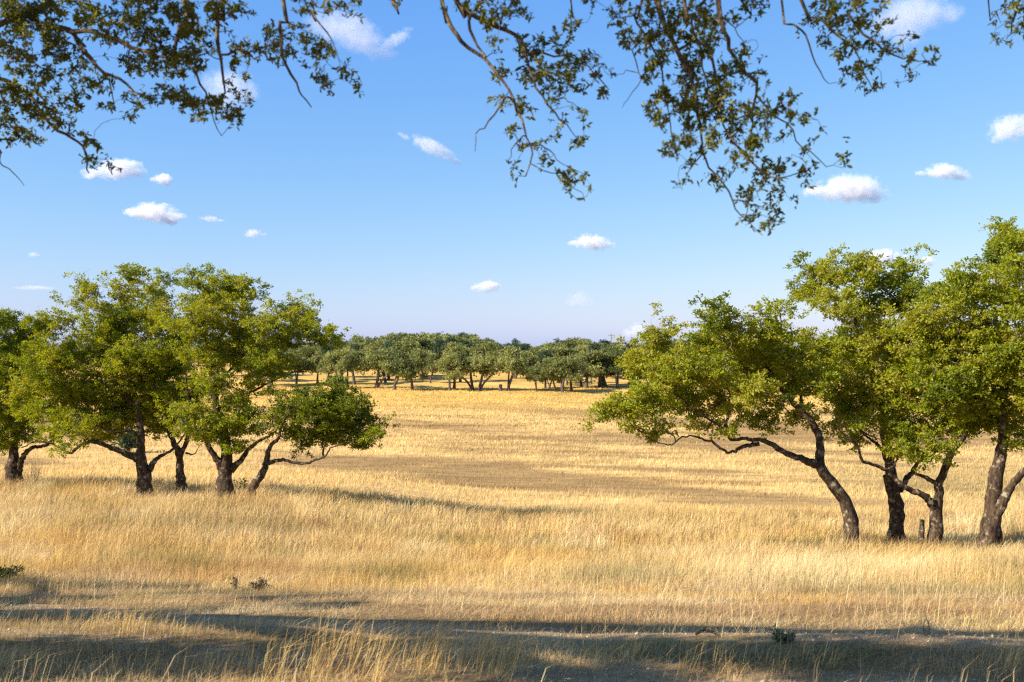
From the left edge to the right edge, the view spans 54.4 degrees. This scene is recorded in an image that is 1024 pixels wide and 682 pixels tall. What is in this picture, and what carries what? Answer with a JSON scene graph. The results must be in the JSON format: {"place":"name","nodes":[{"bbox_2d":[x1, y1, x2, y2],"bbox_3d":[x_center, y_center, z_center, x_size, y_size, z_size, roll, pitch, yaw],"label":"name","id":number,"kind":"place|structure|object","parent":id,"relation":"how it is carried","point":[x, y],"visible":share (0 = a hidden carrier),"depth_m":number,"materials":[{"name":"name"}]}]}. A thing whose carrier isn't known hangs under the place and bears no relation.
{"place":"outdoors","nodes":[
{"label":"outdoors","id":0,"kind":"place"},
{"bbox_2d":[232,478,248,491],"bbox_3d":[-8.587,4.716,31.707,0.752,0.756,0.515,0,0,0],"label":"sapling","id":1,"kind":"object","parent":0,"point":[240,483],"visible":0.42,"depth_m":31.74,"materials":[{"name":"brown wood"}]},
{"bbox_2d":[2,603,1019,681],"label":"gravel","id":2,"kind":"structure","parent":0,"point":[867,632],"depth_m":6.33,"materials":[{"name":"grey gravel"}]},
{"bbox_2d":[0,360,1023,681],"bbox_3d":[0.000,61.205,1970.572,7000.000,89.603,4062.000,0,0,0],"label":"ground","id":3,"kind":"structure","parent":0,"point":[526,474],"depth_m":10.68,"materials":[{"name":"beige plant"}]},
{"bbox_2d":[0,565,24,579],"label":"shrub","id":4,"kind":"object","parent":3,"relation":"on","point":[5,570],"visible":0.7,"depth_m":11.41,"materials":[{"name":"green plant"}]},
{"bbox_2d":[0,307,59,487],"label":"oak tree","id":5,"kind":"object","parent":3,"relation":"on","point":[10,342],"visible":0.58,"depth_m":32.51,"materials":[{"name":"green plant"}]},
{"bbox_2d":[23,451,48,481],"bbox_3d":[-16.274,4.329,33.903,0.999,1.288,1.032,0,0,0],"label":"bare shrub","id":6,"kind":"object","parent":3,"relation":"on","point":[34,467],"visible":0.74,"depth_m":33.92,"materials":[{"name":"beige plant"}]},
{"bbox_2d":[0,261,184,499],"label":"oak tree","id":7,"kind":"object","parent":3,"relation":"on","point":[79,394],"visible":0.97,"depth_m":29.68,"materials":[{"name":"green plant"}]},
{"bbox_2d":[111,428,136,451],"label":"shrub","id":8,"kind":"object","parent":3,"relation":"on","point":[128,444],"visible":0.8,"depth_m":65.70,"materials":[{"name":"green plant"}]},
{"bbox_2d":[93,267,203,495],"bbox_3d":[-11.140,1.367,30.808,2.839,7.415,4.710,0,-1,-40],"label":"oak tree","id":9,"kind":"object","parent":3,"relation":"on","point":[146,318],"visible":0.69,"depth_m":30.29,"materials":[{"name":"green plant"}]},
{"bbox_2d":[229,576,238,589],"bbox_3d":[-2.972,2.601,10.679,0.115,0.220,0.152,0,0,-22],"label":"weed","id":10,"kind":"object","parent":3,"relation":"on","point":[236,582],"visible":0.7,"depth_m":10.67,"materials":[{"name":"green plant"}]},
{"bbox_2d":[148,262,350,497],"bbox_3d":[-7.837,1.276,28.836,6.196,7.224,4.495,0,0,0],"label":"oak tree","id":11,"kind":"object","parent":3,"relation":"on","point":[197,320],"visible":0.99,"depth_m":28.35,"materials":[{"name":"green plant"}]},
{"bbox_2d":[248,577,272,592],"bbox_3d":[-2.628,2.566,10.418,0.259,0.203,0.227,0,0,-16],"label":"weed","id":12,"kind":"object","parent":3,"relation":"on","point":[260,584],"visible":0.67,"depth_m":10.40,"materials":[{"name":"brown plant"}]},
{"bbox_2d":[239,348,309,386],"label":"oak tree","id":13,"kind":"object","parent":3,"relation":"on","point":[296,357],"visible":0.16,"depth_m":160.56,"materials":[{"name":"green plant"}]},
{"bbox_2d":[285,356,311,383],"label":"oak tree","id":14,"kind":"object","parent":3,"relation":"on","point":[299,367],"visible":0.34,"depth_m":166.33,"materials":[{"name":"green plant"}]},
{"bbox_2d":[290,540,308,559],"bbox_3d":[-3.735,3.664,17.378,0.415,0.392,0.340,0,-1,30],"label":"weed","id":15,"kind":"object","parent":3,"relation":"on","point":[297,547],"visible":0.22,"depth_m":17.37,"materials":[{"name":"beige plant"}]},
{"bbox_2d":[292,345,325,359],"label":"oak tree","id":16,"kind":"object","parent":3,"relation":"on","point":[308,351],"visible":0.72,"depth_m":205.16,"materials":[{"name":"green plant"}]},
{"bbox_2d":[306,348,329,382],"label":"oak tree","id":17,"kind":"object","parent":3,"relation":"on","point":[313,361],"visible":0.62,"depth_m":167.82,"materials":[{"name":"green plant"}]},
{"bbox_2d":[246,368,399,496],"bbox_3d":[-5.396,2.781,28.519,4.721,4.059,3.332,0,-1,27],"label":"oak tree","id":18,"kind":"object","parent":3,"relation":"on","point":[339,413],"visible":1,"depth_m":28.11,"materials":[{"name":"green plant"}]},
{"bbox_2d":[323,343,330,352],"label":"juniper tree","id":19,"kind":"object","parent":3,"relation":"on","point":[327,348],"visible":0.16,"depth_m":211.80,"materials":[{"name":"green plant"}]},
{"bbox_2d":[316,353,340,384],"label":"oak tree","id":20,"kind":"object","parent":3,"relation":"on","point":[324,367],"visible":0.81,"depth_m":165.66,"materials":[{"name":"green plant"}]},
{"bbox_2d":[326,375,348,386],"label":"shrub","id":21,"kind":"object","parent":3,"relation":"on","point":[338,380],"visible":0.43,"depth_m":155.43,"materials":[{"name":"green plant"}]},
{"bbox_2d":[327,345,360,379],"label":"oak tree","id":22,"kind":"object","parent":3,"relation":"on","point":[340,349],"visible":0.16,"depth_m":172.74,"materials":[{"name":"green plant"}]},
{"bbox_2d":[330,348,366,384],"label":"oak tree","id":23,"kind":"object","parent":3,"relation":"on","point":[347,351],"visible":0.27,"depth_m":164.85,"materials":[{"name":"green plant"}]},
{"bbox_2d":[332,351,365,387],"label":"oak tree","id":24,"kind":"object","parent":3,"relation":"on","point":[344,364],"visible":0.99,"depth_m":157.68,"materials":[{"name":"green plant"}]},
{"bbox_2d":[351,343,360,350],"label":"juniper tree","id":25,"kind":"object","parent":3,"relation":"on","point":[356,347],"visible":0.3,"depth_m":231.42,"materials":[{"name":"green plant"}]},
{"bbox_2d":[348,334,372,342],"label":"oak tree","id":26,"kind":"object","parent":3,"relation":"on","point":[355,338],"visible":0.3,"depth_m":312.42,"materials":[{"name":"green plant"}]},
{"bbox_2d":[352,341,369,352],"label":"oak tree","id":27,"kind":"object","parent":3,"relation":"on","point":[361,344],"visible":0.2,"depth_m":252.44,"materials":[{"name":"green plant"}]},
{"bbox_2d":[363,339,375,353],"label":"juniper tree","id":28,"kind":"object","parent":3,"relation":"on","point":[370,340],"visible":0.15,"depth_m":217.27,"materials":[{"name":"green plant"}]},
{"bbox_2d":[363,339,389,355],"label":"oak tree","id":29,"kind":"object","parent":3,"relation":"on","point":[373,345],"visible":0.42,"depth_m":210.70,"materials":[{"name":"green plant"}]},
{"bbox_2d":[356,347,397,387],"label":"oak tree","id":30,"kind":"object","parent":3,"relation":"on","point":[375,358],"visible":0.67,"depth_m":158.04,"materials":[{"name":"green plant"}]},
{"bbox_2d":[366,345,397,382],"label":"oak tree","id":31,"kind":"object","parent":3,"relation":"on","point":[383,374],"visible":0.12,"depth_m":169.59,"materials":[{"name":"green plant"}]},
{"bbox_2d":[379,339,401,379],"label":"juniper tree","id":32,"kind":"object","parent":3,"relation":"on","point":[389,345],"visible":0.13,"depth_m":175.79,"materials":[{"name":"green plant"}]},
{"bbox_2d":[379,333,403,345],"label":"oak tree","id":33,"kind":"object","parent":3,"relation":"on","point":[388,336],"visible":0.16,"depth_m":237.37,"materials":[{"name":"green plant"}]},
{"bbox_2d":[379,331,407,337],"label":"oak tree","id":34,"kind":"object","parent":3,"relation":"on","point":[400,334],"visible":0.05,"depth_m":277.55,"materials":[{"name":"green plant"}]},
{"bbox_2d":[376,350,418,389],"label":"oak tree","id":35,"kind":"object","parent":3,"relation":"on","point":[389,367],"visible":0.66,"depth_m":152.72,"materials":[{"name":"green plant"}]},
{"bbox_2d":[391,337,423,353],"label":"oak tree","id":36,"kind":"object","parent":3,"relation":"on","point":[407,343],"visible":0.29,"depth_m":182.22,"materials":[{"name":"green plant"}]},
{"bbox_2d":[393,352,432,389],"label":"oak tree","id":37,"kind":"object","parent":3,"relation":"on","point":[408,363],"visible":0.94,"depth_m":151.60,"materials":[{"name":"green plant"}]},
{"bbox_2d":[398,345,437,379],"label":"oak tree","id":38,"kind":"object","parent":3,"relation":"on","point":[423,353],"visible":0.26,"depth_m":176.34,"materials":[{"name":"green plant"}]},
{"bbox_2d":[407,331,431,338],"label":"oak tree","id":39,"kind":"object","parent":3,"relation":"on","point":[419,335],"visible":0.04,"depth_m":261.69,"materials":[{"name":"green plant"}]},
{"bbox_2d":[401,335,438,364],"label":"oak tree","id":40,"kind":"object","parent":3,"relation":"on","point":[426,345],"visible":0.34,"depth_m":210.19,"materials":[{"name":"green plant"}]},
{"bbox_2d":[422,353,439,382],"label":"oak tree","id":41,"kind":"object","parent":3,"relation":"on","point":[429,363],"visible":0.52,"depth_m":168.03,"materials":[{"name":"green plant"}]},
{"bbox_2d":[423,331,450,340],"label":"oak tree","id":42,"kind":"object","parent":3,"relation":"on","point":[431,335],"visible":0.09,"depth_m":259.15,"materials":[{"name":"green plant"}]},
{"bbox_2d":[429,336,445,362],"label":"juniper tree","id":43,"kind":"object","parent":3,"relation":"on","point":[439,344],"visible":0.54,"depth_m":206.17,"materials":[{"name":"green plant"}]},
{"bbox_2d":[432,336,454,350],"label":"oak tree","id":44,"kind":"object","parent":3,"relation":"on","point":[444,339],"visible":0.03,"depth_m":242.74,"materials":[{"name":"green plant"}]},
{"bbox_2d":[431,352,464,390],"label":"oak tree","id":45,"kind":"object","parent":3,"relation":"on","point":[440,364],"visible":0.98,"depth_m":151.02,"materials":[{"name":"green plant"}]},
{"bbox_2d":[444,336,458,346],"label":"juniper tree","id":46,"kind":"object","parent":3,"relation":"on","point":[449,339],"visible":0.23,"depth_m":224.34,"materials":[{"name":"green plant"}]},
{"bbox_2d":[437,349,466,389],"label":"oak tree","id":47,"kind":"object","parent":3,"relation":"on","point":[454,380],"visible":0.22,"depth_m":154.30,"materials":[{"name":"green plant"}]},
{"bbox_2d":[441,341,472,354],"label":"oak tree","id":48,"kind":"object","parent":3,"relation":"on","point":[451,345],"visible":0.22,"depth_m":203.39,"materials":[{"name":"green plant"}]},
{"bbox_2d":[449,345,471,381],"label":"oak tree","id":49,"kind":"object","parent":3,"relation":"on","point":[463,349],"visible":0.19,"depth_m":169.67,"materials":[{"name":"green plant"}]},
{"bbox_2d":[457,332,470,340],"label":"juniper tree","id":50,"kind":"object","parent":3,"relation":"on","point":[463,333],"visible":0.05,"depth_m":253.97,"materials":[{"name":"green plant"}]},
{"bbox_2d":[451,335,479,347],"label":"oak tree","id":51,"kind":"object","parent":3,"relation":"on","point":[457,338],"visible":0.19,"depth_m":244.95,"materials":[{"name":"green plant"}]},
{"bbox_2d":[459,340,472,347],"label":"juniper tree","id":52,"kind":"object","parent":3,"relation":"on","point":[465,342],"visible":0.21,"depth_m":236.32,"materials":[{"name":"green plant"}]},
{"bbox_2d":[454,350,487,389],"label":"oak tree","id":53,"kind":"object","parent":3,"relation":"on","point":[469,362],"visible":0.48,"depth_m":153.63,"materials":[{"name":"green plant"}]},
{"bbox_2d":[459,333,483,342],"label":"oak tree","id":54,"kind":"object","parent":3,"relation":"on","point":[468,335],"visible":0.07,"depth_m":299.45,"materials":[{"name":"green plant"}]},
{"bbox_2d":[469,336,483,345],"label":"oak tree","id":55,"kind":"object","parent":3,"relation":"on","point":[472,338],"visible":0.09,"depth_m":257.27,"materials":[{"name":"green plant"}]},
{"bbox_2d":[463,351,502,390],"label":"oak tree","id":56,"kind":"object","parent":3,"relation":"on","point":[481,362],"visible":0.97,"depth_m":151.43,"materials":[{"name":"green plant"}]},
{"bbox_2d":[470,340,504,364],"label":"oak tree","id":57,"kind":"object","parent":3,"relation":"on","point":[491,349],"visible":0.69,"depth_m":211.26,"materials":[{"name":"green plant"}]},
{"bbox_2d":[0,0,1023,235],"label":"oak tree","id":58,"kind":"object","parent":3,"relation":"on","point":[19,17],"visible":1,"depth_m":3.90,"materials":[{"name":"green plant"}]},
{"bbox_2d":[0,386,1023,516],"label":"field grass","id":59,"kind":"structure","parent":3,"relation":"on","point":[124,472],"depth_m":59.91,"materials":[{"name":"beige plant"}]},
{"bbox_2d":[497,345,531,390],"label":"oak tree","id":60,"kind":"object","parent":3,"relation":"on","point":[515,363],"visible":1,"depth_m":151.17,"materials":[{"name":"green plant"}]},
{"bbox_2d":[511,338,520,347],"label":"juniper tree","id":61,"kind":"object","parent":3,"relation":"on","point":[515,341],"visible":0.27,"depth_m":256.54,"materials":[{"name":"green plant"}]},
{"bbox_2d":[494,348,538,378],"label":"oak tree","id":62,"kind":"object","parent":3,"relation":"on","point":[529,360],"visible":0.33,"depth_m":178.22,"materials":[{"name":"green plant"}]},
{"bbox_2d":[521,348,538,355],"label":"oak tree","id":63,"kind":"object","parent":3,"relation":"on","point":[532,351],"visible":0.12,"depth_m":213.62,"materials":[{"name":"green plant"}]},
{"bbox_2d":[524,365,545,391],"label":"oak tree","id":64,"kind":"object","parent":3,"relation":"on","point":[535,372],"visible":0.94,"depth_m":150.30,"materials":[{"name":"green plant"}]},
{"bbox_2d":[531,355,555,387],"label":"oak tree","id":65,"kind":"object","parent":3,"relation":"on","point":[543,362],"visible":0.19,"depth_m":157.19,"materials":[{"name":"green plant"}]},
{"bbox_2d":[536,350,552,364],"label":"juniper tree","id":66,"kind":"object","parent":3,"relation":"on","point":[545,353],"visible":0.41,"depth_m":183.46,"materials":[{"name":"green plant"}]},
{"bbox_2d":[534,341,564,360],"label":"oak tree","id":67,"kind":"object","parent":3,"relation":"on","point":[549,345],"visible":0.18,"depth_m":211.65,"materials":[{"name":"green plant"}]},
{"bbox_2d":[540,377,562,387],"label":"oak tree","id":68,"kind":"object","parent":3,"relation":"on","point":[558,381],"visible":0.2,"depth_m":158.42,"materials":[{"name":"green plant"}]},
{"bbox_2d":[539,357,565,391],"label":"oak tree","id":69,"kind":"object","parent":3,"relation":"on","point":[552,376],"visible":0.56,"depth_m":149.86,"materials":[{"name":"green plant"}]},
{"bbox_2d":[541,355,584,392],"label":"oak tree","id":70,"kind":"object","parent":3,"relation":"on","point":[560,366],"visible":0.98,"depth_m":147.92,"materials":[{"name":"green plant"}]},
{"bbox_2d":[550,338,578,348],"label":"oak tree","id":71,"kind":"object","parent":3,"relation":"on","point":[567,343],"visible":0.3,"depth_m":224.65,"materials":[{"name":"green plant"}]},
{"bbox_2d":[550,346,580,362],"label":"oak tree","id":72,"kind":"object","parent":3,"relation":"on","point":[560,351],"visible":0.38,"depth_m":184.91,"materials":[{"name":"green plant"}]},
{"bbox_2d":[558,353,588,390],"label":"oak tree","id":73,"kind":"object","parent":3,"relation":"on","point":[583,371],"visible":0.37,"depth_m":151.19,"materials":[{"name":"green plant"}]},
{"bbox_2d":[574,343,587,351],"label":"oak tree","id":74,"kind":"object","parent":3,"relation":"on","point":[583,347],"visible":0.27,"depth_m":217.27,"materials":[{"name":"green plant"}]},
{"bbox_2d":[571,339,590,346],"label":"oak tree","id":75,"kind":"object","parent":3,"relation":"on","point":[579,341],"visible":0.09,"depth_m":254.48,"materials":[{"name":"green plant"}]},
{"bbox_2d":[573,372,596,387],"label":"oak tree","id":76,"kind":"object","parent":3,"relation":"on","point":[581,385],"visible":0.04,"depth_m":159.45,"materials":[{"name":"green plant"}]},
{"bbox_2d":[583,375,597,383],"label":"juniper tree","id":77,"kind":"object","parent":3,"relation":"on","point":[591,378],"visible":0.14,"depth_m":167.56,"materials":[{"name":"green plant"}]},
{"bbox_2d":[577,349,608,387],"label":"oak tree","id":78,"kind":"object","parent":3,"relation":"on","point":[587,356],"visible":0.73,"depth_m":156.41,"materials":[{"name":"green plant"}]},
{"bbox_2d":[586,342,601,350],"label":"juniper tree","id":79,"kind":"object","parent":3,"relation":"on","point":[593,346],"visible":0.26,"depth_m":184.85,"materials":[{"name":"green plant"}]},
{"bbox_2d":[585,353,613,387],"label":"oak tree","id":80,"kind":"object","parent":3,"relation":"on","point":[599,379],"visible":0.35,"depth_m":158.55,"materials":[{"name":"green plant"}]},
{"bbox_2d":[598,339,609,344],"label":"juniper tree","id":81,"kind":"object","parent":3,"relation":"on","point":[601,341],"visible":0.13,"depth_m":292.26,"materials":[{"name":"green plant"}]},
{"bbox_2d":[591,349,617,387],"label":"oak tree","id":82,"kind":"object","parent":3,"relation":"on","point":[603,380],"visible":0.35,"depth_m":159.07,"materials":[{"name":"green plant"}]},
{"bbox_2d":[601,350,631,388],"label":"oak tree","id":83,"kind":"object","parent":3,"relation":"on","point":[617,370],"visible":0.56,"depth_m":157.15,"materials":[{"name":"green plant"}]},
{"bbox_2d":[605,346,634,376],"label":"oak tree","id":84,"kind":"object","parent":3,"relation":"on","point":[620,350],"visible":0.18,"depth_m":180.37,"materials":[{"name":"green plant"}]},
{"bbox_2d":[627,369,642,384],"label":"juniper tree","id":85,"kind":"object","parent":3,"relation":"on","point":[634,378],"visible":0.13,"depth_m":159.12,"materials":[{"name":"green plant"}]},
{"bbox_2d":[695,629,720,635],"bbox_3d":[1.248,1.855,6.335,0.167,0.041,0.030,0,0,6],"label":"fallen stick","id":86,"kind":"object","parent":3,"relation":"on","point":[700,631],"visible":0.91,"depth_m":6.33,"materials":[{"name":"brown wood"}]},
{"bbox_2d":[578,290,859,551],"bbox_3d":[4.459,1.951,21.777,6.267,6.090,3.819,0,0,-23],"label":"oak tree","id":87,"kind":"object","parent":3,"relation":"on","point":[760,361],"visible":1,"depth_m":21.48,"materials":[{"name":"green plant"}]},
{"bbox_2d":[768,623,797,643],"bbox_3d":[1.643,1.791,6.030,0.158,0.144,0.145,0,-1,34],"label":"shrub","id":88,"kind":"object","parent":3,"relation":"on","point":[778,634],"visible":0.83,"depth_m":6.01,"materials":[{"name":"green plant"}]},
{"bbox_2d":[838,354,884,377],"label":"oak tree","id":89,"kind":"object","parent":3,"relation":"on","point":[858,362],"visible":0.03,"depth_m":173.03,"materials":[{"name":"green plant"}]},
{"bbox_2d":[783,242,951,550],"bbox_3d":[8.371,1.432,23.427,4.250,7.534,3.934,0,0,0],"label":"oak tree","id":90,"kind":"object","parent":3,"relation":"on","point":[856,343],"visible":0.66,"depth_m":23.12,"materials":[{"name":"green plant"}]},
{"bbox_2d":[826,280,1004,554],"bbox_3d":[8.970,1.814,22.321,3.695,6.408,4.066,0,0,23],"label":"oak tree","id":91,"kind":"object","parent":3,"relation":"on","point":[953,396],"visible":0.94,"depth_m":21.59,"materials":[{"name":"green plant"}]},
{"bbox_2d":[918,519,924,551],"bbox_3d":[9.088,4.505,22.113,0.158,1.092,0.154,0,-1,-38],"label":"wooden stake","id":92,"kind":"object","parent":3,"relation":"on","point":[921,531],"visible":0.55,"depth_m":22.07,"materials":[{"name":"brown wood"}]},
{"bbox_2d":[918,616,930,634],"bbox_3d":[2.651,1.819,6.335,0.111,0.156,0.117,0,0,-9],"label":"weed","id":93,"kind":"object","parent":3,"relation":"on","point":[928,631],"visible":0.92,"depth_m":6.33,"materials":[{"name":"brown plant"}]},
{"bbox_2d":[924,215,1023,554],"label":"oak tree","id":94,"kind":"object","parent":3,"relation":"on","point":[999,345],"visible":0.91,"depth_m":21.02,"materials":[{"name":"green plant"}]},
{"bbox_2d":[0,472,1023,596],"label":"tall grass","id":95,"kind":"structure","parent":0,"point":[146,519],"depth_m":22.00,"materials":[{"name":"beige plant"}]},
{"bbox_2d":[0,0,1023,358],"label":"sky","id":96,"kind":"structure","parent":0,"point":[383,206],"materials":[{"name":"blue"}]}
]}

